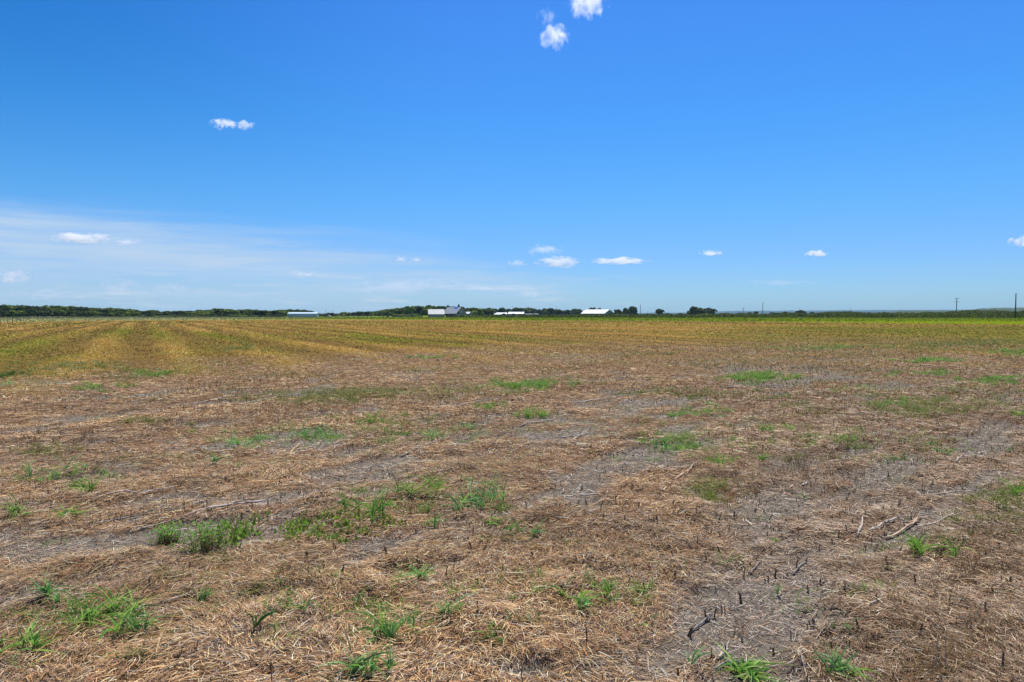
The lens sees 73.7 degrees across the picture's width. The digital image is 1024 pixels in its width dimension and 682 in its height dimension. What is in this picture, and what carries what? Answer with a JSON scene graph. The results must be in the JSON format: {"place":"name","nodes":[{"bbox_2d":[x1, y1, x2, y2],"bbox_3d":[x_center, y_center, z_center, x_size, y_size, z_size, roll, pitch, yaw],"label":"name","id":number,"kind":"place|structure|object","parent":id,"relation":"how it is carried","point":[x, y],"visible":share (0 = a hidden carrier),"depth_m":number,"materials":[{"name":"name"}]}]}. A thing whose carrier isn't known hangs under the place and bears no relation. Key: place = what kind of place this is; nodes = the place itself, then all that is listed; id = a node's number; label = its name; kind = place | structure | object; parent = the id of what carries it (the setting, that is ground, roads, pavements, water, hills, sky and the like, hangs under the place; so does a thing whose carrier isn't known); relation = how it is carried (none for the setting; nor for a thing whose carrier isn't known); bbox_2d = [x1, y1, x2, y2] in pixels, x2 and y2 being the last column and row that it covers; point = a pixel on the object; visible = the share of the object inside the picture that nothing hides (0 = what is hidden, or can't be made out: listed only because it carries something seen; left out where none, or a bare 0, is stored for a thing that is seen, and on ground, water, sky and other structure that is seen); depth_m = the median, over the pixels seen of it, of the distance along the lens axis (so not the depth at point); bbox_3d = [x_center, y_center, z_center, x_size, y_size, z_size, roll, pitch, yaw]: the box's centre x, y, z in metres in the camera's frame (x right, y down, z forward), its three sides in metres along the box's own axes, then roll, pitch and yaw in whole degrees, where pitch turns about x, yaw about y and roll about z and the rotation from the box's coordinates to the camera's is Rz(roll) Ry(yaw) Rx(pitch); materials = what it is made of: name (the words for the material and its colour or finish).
{"place":"outdoors","nodes":[
{"label":"outdoors","id":0,"kind":"place"},
{"bbox_2d":[428,307,466,316],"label":"barn","id":1,"kind":"structure","parent":0,"point":[451,311],"depth_m":497.52,"materials":[{"name":"white paint"}]},
{"bbox_2d":[0,315,1023,681],"bbox_3d":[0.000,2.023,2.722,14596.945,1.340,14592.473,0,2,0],"label":"ground","id":2,"kind":"structure","parent":0,"point":[140,357],"depth_m":6.60,"materials":[{"name":"soil"}]},
{"bbox_2d":[0,309,10,316],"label":"tree","id":3,"kind":"object","parent":2,"relation":"on","point":[3,313],"visible":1,"depth_m":417.15,"materials":[{"name":"green plant"}]},
{"bbox_2d":[0,304,14,310],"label":"tree","id":4,"kind":"object","parent":2,"relation":"on","point":[4,307],"visible":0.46,"depth_m":438.02,"materials":[{"name":"green plant"}]},
{"bbox_2d":[13,310,27,316],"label":"tree","id":5,"kind":"object","parent":2,"relation":"on","point":[20,313],"visible":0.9,"depth_m":416.22,"materials":[{"name":"green plant"}]},
{"bbox_2d":[0,486,42,520],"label":"grass tuft","id":6,"kind":"object","parent":2,"relation":"on","point":[19,508],"visible":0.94,"depth_m":5.29,"materials":[{"name":"plant"}]},
{"bbox_2d":[18,458,35,476],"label":"grass tuft","id":7,"kind":"object","parent":2,"relation":"on","point":[29,472],"visible":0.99,"depth_m":6.53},
{"bbox_2d":[18,305,36,310],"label":"tree","id":8,"kind":"object","parent":2,"relation":"on","point":[26,307],"visible":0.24,"depth_m":435.82,"materials":[{"name":"green plant"}]},
{"bbox_2d":[26,309,38,316],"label":"tree","id":9,"kind":"object","parent":2,"relation":"on","point":[31,312],"visible":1,"depth_m":415.70,"materials":[{"name":"green plant"}]},
{"bbox_2d":[0,597,99,654],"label":"grass tuft","id":10,"kind":"object","parent":2,"relation":"on","point":[34,640],"visible":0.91,"depth_m":3.24,"materials":[{"name":"plant"}]},
{"bbox_2d":[22,563,80,609],"bbox_3d":[-2.507,1.312,3.714,0.392,0.154,0.242,1,3,26],"label":"grass tuft","id":11,"kind":"object","parent":2,"relation":"on","point":[45,590],"visible":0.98,"depth_m":3.70,"materials":[{"name":"plant"}]},
{"bbox_2d":[50,309,66,316],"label":"tree","id":12,"kind":"object","parent":2,"relation":"on","point":[58,312],"visible":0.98,"depth_m":413.34,"materials":[{"name":"green plant"}]},
{"bbox_2d":[32,466,87,481],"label":"grass tuft","id":13,"kind":"object","parent":2,"relation":"on","point":[57,474],"visible":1,"depth_m":6.48,"materials":[{"name":"plant"}]},
{"bbox_2d":[51,305,68,310],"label":"tree","id":14,"kind":"object","parent":2,"relation":"on","point":[63,308],"visible":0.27,"depth_m":436.33,"materials":[{"name":"green plant"}]},
{"bbox_2d":[49,503,94,518],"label":"grass tuft","id":15,"kind":"object","parent":2,"relation":"on","point":[59,513],"visible":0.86,"depth_m":5.32,"materials":[{"name":"plant"}]},
{"bbox_2d":[61,453,90,470],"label":"grass tuft","id":16,"kind":"object","parent":2,"relation":"on","point":[65,467],"visible":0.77,"depth_m":6.80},
{"bbox_2d":[70,310,83,316],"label":"tree","id":17,"kind":"object","parent":2,"relation":"on","point":[78,313],"visible":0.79,"depth_m":417.14,"materials":[{"name":"green plant"}]},
{"bbox_2d":[72,307,91,310],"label":"tree","id":18,"kind":"object","parent":2,"relation":"on","point":[82,309],"visible":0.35,"depth_m":461.95,"materials":[{"name":"green plant"}]},
{"bbox_2d":[57,472,110,491],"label":"grass tuft","id":19,"kind":"object","parent":2,"relation":"on","point":[90,487],"visible":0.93,"depth_m":5.97,"materials":[{"name":"plant"}]},
{"bbox_2d":[81,311,93,316],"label":"tree","id":20,"kind":"object","parent":2,"relation":"on","point":[87,314],"visible":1,"depth_m":415.75,"materials":[{"name":"green plant"}]},
{"bbox_2d":[93,312,109,316],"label":"tree","id":21,"kind":"object","parent":2,"relation":"on","point":[100,314],"visible":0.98,"depth_m":419.19,"materials":[{"name":"green plant"}]},
{"bbox_2d":[92,308,112,312],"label":"tree","id":22,"kind":"object","parent":2,"relation":"on","point":[102,310],"visible":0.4,"depth_m":433.63,"materials":[{"name":"green plant"}]},
{"bbox_2d":[51,576,175,648],"bbox_3d":[-2.028,1.327,3.475,0.841,0.207,0.522,1,3,24],"label":"grass clump","id":23,"kind":"object","parent":2,"relation":"on","point":[89,613],"visible":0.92,"depth_m":3.50,"materials":[{"name":"plant"}]},
{"bbox_2d":[82,486,174,502],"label":"dry stalk","id":24,"kind":"object","parent":2,"relation":"on","point":[149,490],"visible":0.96,"depth_m":5.89,"materials":[{"name":"plant"}]},
{"bbox_2d":[95,504,164,523],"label":"dry stalk","id":25,"kind":"object","parent":2,"relation":"on","point":[128,516],"visible":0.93,"depth_m":5.29,"materials":[{"name":"plant"}]},
{"bbox_2d":[114,600,165,634],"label":"grass tuft","id":26,"kind":"object","parent":2,"relation":"on","point":[135,627],"visible":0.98,"depth_m":3.36,"materials":[{"name":"plant"}]},
{"bbox_2d":[132,599,169,611],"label":"dry stalk","id":27,"kind":"object","parent":2,"relation":"on","point":[152,604],"visible":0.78,"depth_m":3.67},
{"bbox_2d":[155,617,172,652],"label":"dry stalk","id":28,"kind":"object","parent":2,"relation":"on","point":[158,642],"visible":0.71,"depth_m":3.22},
{"bbox_2d":[144,520,188,545],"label":"clover plant","id":29,"kind":"object","parent":2,"relation":"on","point":[167,538],"visible":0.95,"depth_m":4.72,"materials":[{"name":"green plant"}]},
{"bbox_2d":[127,506,209,533],"bbox_3d":[-2.580,1.349,5.160,0.022,0.075,0.597,2,3,42],"label":"dry stalk","id":30,"kind":"object","parent":2,"relation":"on","point":[168,520],"visible":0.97,"depth_m":5.14,"materials":[{"name":"plant"}]},
{"bbox_2d":[0,315,360,322],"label":"wire fence","id":31,"kind":"object","parent":2,"relation":"on","point":[158,318],"visible":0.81,"depth_m":172.56,"materials":[{"name":"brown metal"}]},
{"bbox_2d":[170,311,195,316],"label":"tree","id":32,"kind":"object","parent":2,"relation":"on","point":[181,312],"visible":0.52,"depth_m":430.29,"materials":[{"name":"green plant"}]},
{"bbox_2d":[167,581,217,599],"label":"dry stalk","id":33,"kind":"object","parent":2,"relation":"on","point":[175,597],"visible":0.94,"depth_m":3.78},
{"bbox_2d":[166,396,229,407],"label":"dry stalk","id":34,"kind":"object","parent":2,"relation":"on","point":[197,402],"visible":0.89,"depth_m":12.05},
{"bbox_2d":[184,584,220,602],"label":"grass tuft","id":35,"kind":"object","parent":2,"relation":"on","point":[202,597],"visible":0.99,"depth_m":3.68,"materials":[{"name":"plant"}]},
{"bbox_2d":[170,515,248,555],"bbox_3d":[-2.033,1.304,4.586,0.489,0.213,0.451,-1,3,-32],"label":"clover plant","id":36,"kind":"object","parent":2,"relation":"on","point":[207,542],"visible":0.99,"depth_m":4.57,"materials":[{"name":"green plant"}]},
{"bbox_2d":[0,316,431,317],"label":"weeds","id":37,"kind":"object","parent":2,"relation":"on","point":[134,316],"visible":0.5,"depth_m":312.68,"materials":[{"name":"green plant"}]},
{"bbox_2d":[202,453,229,462],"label":"broadleaf weed","id":38,"kind":"object","parent":2,"relation":"on","point":[214,459],"visible":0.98,"depth_m":7.03,"materials":[{"name":"green plant"}]},
{"bbox_2d":[221,309,240,314],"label":"tree","id":39,"kind":"object","parent":2,"relation":"on","point":[229,311],"visible":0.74,"depth_m":453.16,"materials":[{"name":"green plant"}]},
{"bbox_2d":[205,499,265,508],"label":"dry stalk","id":40,"kind":"object","parent":2,"relation":"on","point":[228,504],"visible":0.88,"depth_m":5.54,"materials":[{"name":"plant"}]},
{"bbox_2d":[209,430,269,447],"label":"grass tuft","id":41,"kind":"object","parent":2,"relation":"on","point":[234,442],"visible":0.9,"depth_m":8.18,"materials":[{"name":"plant"}]},
{"bbox_2d":[242,601,280,627],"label":"broadleaf weed","id":42,"kind":"object","parent":2,"relation":"on","point":[263,616],"visible":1,"depth_m":3.30,"materials":[{"name":"green plant"}]},
{"bbox_2d":[265,612,284,634],"bbox_3d":[-1.129,1.336,3.255,0.080,0.102,0.118,-2,3,-44],"label":"grass sprout","id":43,"kind":"object","parent":2,"relation":"on","point":[275,627],"depth_m":3.25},
{"bbox_2d":[288,312,318,316],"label":"metal shed","id":44,"kind":"structure","parent":2,"relation":"on","point":[300,314],"depth_m":555.58,"materials":[{"name":"white"}]},
{"bbox_2d":[292,591,317,609],"bbox_3d":[-1.047,1.338,3.496,0.150,0.098,0.107,0,2,12],"label":"grass sprout","id":45,"kind":"object","parent":2,"relation":"on","point":[306,603],"depth_m":3.51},
{"bbox_2d":[286,415,334,440],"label":"grass tuft","id":46,"kind":"object","parent":2,"relation":"on","point":[304,432],"visible":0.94,"depth_m":8.80,"materials":[{"name":"plant"}]},
{"bbox_2d":[307,624,404,680],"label":"grass tuft","id":47,"kind":"object","parent":2,"relation":"on","point":[370,663],"visible":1,"depth_m":2.98,"materials":[{"name":"plant"}]},
{"bbox_2d":[317,481,414,523],"bbox_3d":[-1.132,1.173,5.253,0.825,0.314,0.573,1,3,31],"label":"grass clump","id":48,"kind":"object","parent":2,"relation":"on","point":[373,505],"visible":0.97,"depth_m":5.21,"materials":[{"name":"plant"}]},
{"bbox_2d":[346,406,391,424],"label":"grass tuft","id":49,"kind":"object","parent":2,"relation":"on","point":[370,418],"visible":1,"depth_m":9.76,"materials":[{"name":"plant"}]},
{"bbox_2d":[335,598,421,649],"bbox_3d":[-0.644,1.346,3.332,0.351,0.167,0.410,-2,3,-44],"label":"grass tuft","id":50,"kind":"object","parent":2,"relation":"on","point":[386,628],"visible":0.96,"depth_m":3.28,"materials":[{"name":"plant"}]},
{"bbox_2d":[384,309,403,315],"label":"grove tree","id":51,"kind":"object","parent":2,"relation":"on","point":[392,312],"visible":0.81,"depth_m":561.23,"materials":[{"name":"green plant"}]},
{"bbox_2d":[388,474,424,493],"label":"grass tuft","id":52,"kind":"object","parent":2,"relation":"on","point":[403,488],"visible":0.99,"depth_m":5.77,"materials":[{"name":"plant"}]},
{"bbox_2d":[403,306,413,313],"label":"grove tree","id":53,"kind":"object","parent":2,"relation":"on","point":[407,310],"visible":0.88,"depth_m":559.49,"materials":[{"name":"green plant"}]},
{"bbox_2d":[399,603,419,634],"bbox_3d":[-0.484,1.368,3.350,0.070,0.134,0.128,2,3,40],"label":"grass sprout","id":54,"kind":"object","parent":2,"relation":"on","point":[410,620],"depth_m":3.33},
{"bbox_2d":[389,564,438,582],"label":"grass tuft","id":55,"kind":"object","parent":2,"relation":"on","point":[420,572],"visible":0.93,"depth_m":4.02,"materials":[{"name":"plant"}]},
{"bbox_2d":[394,458,454,490],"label":"grass tuft","id":56,"kind":"object","parent":2,"relation":"on","point":[434,484],"visible":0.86,"depth_m":5.96,"materials":[{"name":"plant"}]},
{"bbox_2d":[420,305,436,315],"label":"grove tree","id":57,"kind":"object","parent":2,"relation":"on","point":[424,311],"visible":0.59,"depth_m":560.13,"materials":[{"name":"green plant"}]},
{"bbox_2d":[409,422,452,440],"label":"grass tuft","id":58,"kind":"object","parent":2,"relation":"on","point":[432,436],"visible":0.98,"depth_m":8.57,"materials":[{"name":"plant"}]},
{"bbox_2d":[417,508,447,529],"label":"grass tuft","id":59,"kind":"object","parent":2,"relation":"on","point":[434,521],"visible":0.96,"depth_m":5.07,"materials":[{"name":"plant"}]},
{"bbox_2d":[422,583,473,617],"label":"grass tuft","id":60,"kind":"object","parent":2,"relation":"on","point":[453,607],"visible":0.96,"depth_m":3.50,"materials":[{"name":"plant"}]},
{"bbox_2d":[441,481,494,512],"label":"grass tuft","id":61,"kind":"object","parent":2,"relation":"on","point":[464,501],"visible":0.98,"depth_m":5.53,"materials":[{"name":"plant"}]},
{"bbox_2d":[467,307,484,314],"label":"grove tree","id":62,"kind":"object","parent":2,"relation":"on","point":[475,311],"visible":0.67,"depth_m":566.40,"materials":[{"name":"green plant"}]},
{"bbox_2d":[482,308,496,315],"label":"grove tree","id":63,"kind":"object","parent":2,"relation":"on","point":[488,311],"visible":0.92,"depth_m":581.19,"materials":[{"name":"green plant"}]},
{"bbox_2d":[481,515,509,524],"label":"grass tuft","id":64,"kind":"object","parent":2,"relation":"on","point":[490,523],"visible":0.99,"depth_m":5.12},
{"bbox_2d":[465,471,526,506],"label":"grass tuft","id":65,"kind":"object","parent":2,"relation":"on","point":[495,496],"visible":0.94,"depth_m":5.74,"materials":[{"name":"plant"}]},
{"bbox_2d":[0,386,1021,681],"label":"soil crumbs","id":66,"kind":"object","parent":2,"relation":"on","point":[576,494],"visible":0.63,"depth_m":5.99,"materials":[{"name":"soil"}]},
{"bbox_2d":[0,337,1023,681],"bbox_3d":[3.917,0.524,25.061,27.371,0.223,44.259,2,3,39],"label":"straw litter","id":67,"kind":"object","parent":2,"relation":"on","point":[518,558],"visible":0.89,"depth_m":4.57,"materials":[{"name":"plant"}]},
{"bbox_2d":[0,320,1023,549],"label":"mown grass","id":68,"kind":"structure","parent":2,"relation":"on","point":[618,323],"depth_m":38.71,"materials":[{"name":"plant"}]},
{"bbox_2d":[0,317,1023,321],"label":"green crop","id":69,"kind":"object","parent":2,"relation":"on","point":[613,318],"visible":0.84,"depth_m":209.24,"materials":[{"name":"green plant"}]},
{"bbox_2d":[500,515,554,537],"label":"grass tuft","id":70,"kind":"object","parent":2,"relation":"on","point":[532,532],"visible":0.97,"depth_m":4.89,"materials":[{"name":"plant"}]},
{"bbox_2d":[525,307,536,313],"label":"grove tree","id":71,"kind":"object","parent":2,"relation":"on","point":[531,311],"visible":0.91,"depth_m":793.91,"materials":[{"name":"green plant"}]},
{"bbox_2d":[525,404,552,415],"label":"grass tuft","id":72,"kind":"object","parent":2,"relation":"on","point":[536,413],"visible":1,"depth_m":10.47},
{"bbox_2d":[545,308,557,314],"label":"grove tree","id":73,"kind":"object","parent":2,"relation":"on","point":[550,311],"visible":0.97,"depth_m":792.86,"materials":[{"name":"green plant"}]},
{"bbox_2d":[562,310,573,314],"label":"grove tree","id":74,"kind":"object","parent":2,"relation":"on","point":[567,312],"visible":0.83,"depth_m":797.90,"materials":[{"name":"green plant"}]},
{"bbox_2d":[539,575,602,612],"bbox_3d":[0.357,1.357,3.691,0.277,0.115,0.365,-2,3,-37],"label":"grass tuft","id":75,"kind":"object","parent":2,"relation":"on","point":[581,600],"visible":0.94,"depth_m":3.65,"materials":[{"name":"plant"}]},
{"bbox_2d":[590,575,629,597],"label":"grass tuft","id":76,"kind":"object","parent":2,"relation":"on","point":[606,588],"visible":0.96,"depth_m":3.79,"materials":[{"name":"plant"}]},
{"bbox_2d":[625,306,637,313],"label":"oak tree","id":77,"kind":"object","parent":2,"relation":"on","point":[631,310],"visible":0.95,"depth_m":672.23,"materials":[{"name":"green plant"}]},
{"bbox_2d":[623,580,651,594],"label":"grass tuft","id":78,"kind":"object","parent":2,"relation":"on","point":[636,589],"visible":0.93,"depth_m":3.83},
{"bbox_2d":[646,435,684,450],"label":"grass tuft","id":79,"kind":"object","parent":2,"relation":"on","point":[655,442],"visible":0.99,"depth_m":8.10,"materials":[{"name":"plant"}]},
{"bbox_2d":[674,462,696,479],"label":"dry stalk","id":80,"kind":"object","parent":2,"relation":"on","point":[681,474],"visible":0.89,"depth_m":6.68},
{"bbox_2d":[679,443,699,450],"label":"grass tuft","id":81,"kind":"object","parent":2,"relation":"on","point":[695,445],"visible":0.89,"depth_m":7.85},
{"bbox_2d":[686,306,702,314],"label":"oak tree","id":82,"kind":"object","parent":2,"relation":"on","point":[694,310],"visible":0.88,"depth_m":596.71,"materials":[{"name":"green plant"}]},
{"bbox_2d":[685,646,716,664],"bbox_3d":[0.832,1.393,3.017,0.062,0.107,0.184,-2,3,-44],"label":"grass sprout","id":83,"kind":"object","parent":2,"relation":"on","point":[698,656],"depth_m":3.03,"materials":[{"name":"plant"}]},
{"bbox_2d":[692,612,711,630],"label":"dry stalk","id":84,"kind":"object","parent":2,"relation":"on","point":[703,620],"visible":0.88,"depth_m":3.51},
{"bbox_2d":[703,307,717,313],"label":"oak tree","id":85,"kind":"object","parent":2,"relation":"on","point":[709,310],"visible":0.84,"depth_m":598.57,"materials":[{"name":"green plant"}]},
{"bbox_2d":[699,447,741,465],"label":"grass tuft","id":86,"kind":"object","parent":2,"relation":"on","point":[722,458],"visible":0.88,"depth_m":7.07,"materials":[{"name":"plant"}]},
{"bbox_2d":[712,658,740,669],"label":"dry stalk","id":87,"kind":"object","parent":2,"relation":"on","point":[724,662],"visible":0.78,"depth_m":3.08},
{"bbox_2d":[464,309,1023,317],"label":"tall weeds","id":88,"kind":"object","parent":2,"relation":"on","point":[974,314],"visible":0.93,"depth_m":290.54,"materials":[{"name":"green plant"}]},
{"bbox_2d":[705,636,793,681],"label":"grass tuft","id":89,"kind":"object","parent":2,"relation":"on","point":[748,670],"visible":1,"depth_m":2.98,"materials":[{"name":"plant"}]},
{"bbox_2d":[755,417,785,431],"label":"grass tuft","id":90,"kind":"object","parent":2,"relation":"on","point":[762,427],"visible":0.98,"depth_m":8.79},
{"bbox_2d":[787,588,817,607],"bbox_3d":[1.576,1.384,3.668,0.084,0.094,0.185,-2,3,-37],"label":"grass sprout","id":91,"kind":"object","parent":2,"relation":"on","point":[799,591],"depth_m":3.69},
{"bbox_2d":[830,431,865,445],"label":"grass tuft","id":92,"kind":"object","parent":2,"relation":"on","point":[854,439],"visible":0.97,"depth_m":8.09,"materials":[{"name":"plant"}]},
{"bbox_2d":[811,635,888,681],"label":"grass tuft","id":93,"kind":"object","parent":2,"relation":"on","point":[839,668],"visible":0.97,"depth_m":3.00,"materials":[{"name":"plant"}]},
{"bbox_2d":[857,516,862,535],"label":"dry stalk","id":94,"kind":"object","parent":2,"relation":"on","point":[860,527],"visible":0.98,"depth_m":4.92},
{"bbox_2d":[868,515,903,530],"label":"dry stalk","id":95,"kind":"object","parent":2,"relation":"on","point":[884,522],"visible":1,"depth_m":5.05,"materials":[{"name":"plant"}]},
{"bbox_2d":[885,512,920,538],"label":"dry stalk","id":96,"kind":"object","parent":2,"relation":"on","point":[903,528],"visible":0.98,"depth_m":5.00,"materials":[{"name":"plant"}]},
{"bbox_2d":[890,526,974,557],"bbox_3d":[2.654,1.293,4.413,0.417,0.139,0.552,-2,3,-41],"label":"grass tuft","id":97,"kind":"object","parent":2,"relation":"on","point":[918,545],"visible":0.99,"depth_m":4.36,"materials":[{"name":"plant"}]},
{"bbox_2d":[916,513,953,527],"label":"dry stalk","id":98,"kind":"object","parent":2,"relation":"on","point":[928,524],"visible":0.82,"depth_m":5.13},
{"bbox_2d":[928,442,959,454],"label":"grass tuft","id":99,"kind":"object","parent":2,"relation":"on","point":[946,449],"visible":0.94,"depth_m":7.67,"materials":[{"name":"plant"}]},
{"bbox_2d":[945,635,946,675],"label":"dry stalk","id":100,"kind":"object","parent":2,"relation":"on","point":[945,657],"visible":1,"depth_m":2.99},
{"bbox_2d":[928,487,988,494],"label":"dry stalk","id":101,"kind":"object","parent":2,"relation":"on","point":[959,491],"visible":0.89,"depth_m":6.04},
{"bbox_2d":[995,478,1023,495],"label":"grass tuft","id":102,"kind":"object","parent":2,"relation":"on","point":[1016,490],"visible":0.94,"depth_m":5.88,"materials":[{"name":"plant"}]},
{"bbox_2d":[0,0,1023,312],"label":"sky","id":103,"kind":"structure","parent":0,"point":[332,156],"materials":[{"name":"blue"}]},
{"bbox_2d":[581,309,613,314],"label":"barn","id":104,"kind":"structure","parent":0,"point":[598,311],"depth_m":684.19,"materials":[{"name":"grey metal"}]},
{"bbox_2d":[319,310,950,313],"bbox_3d":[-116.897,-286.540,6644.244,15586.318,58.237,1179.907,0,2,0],"label":"hills","id":105,"kind":"structure","parent":0,"point":[809,311],"depth_m":6390.62,"materials":[{"name":"plant"}]},
{"bbox_2d":[886,307,1023,314],"bbox_3d":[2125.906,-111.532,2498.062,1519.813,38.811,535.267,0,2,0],"label":"hills","id":106,"kind":"structure","parent":0,"point":[981,309],"depth_m":2438.11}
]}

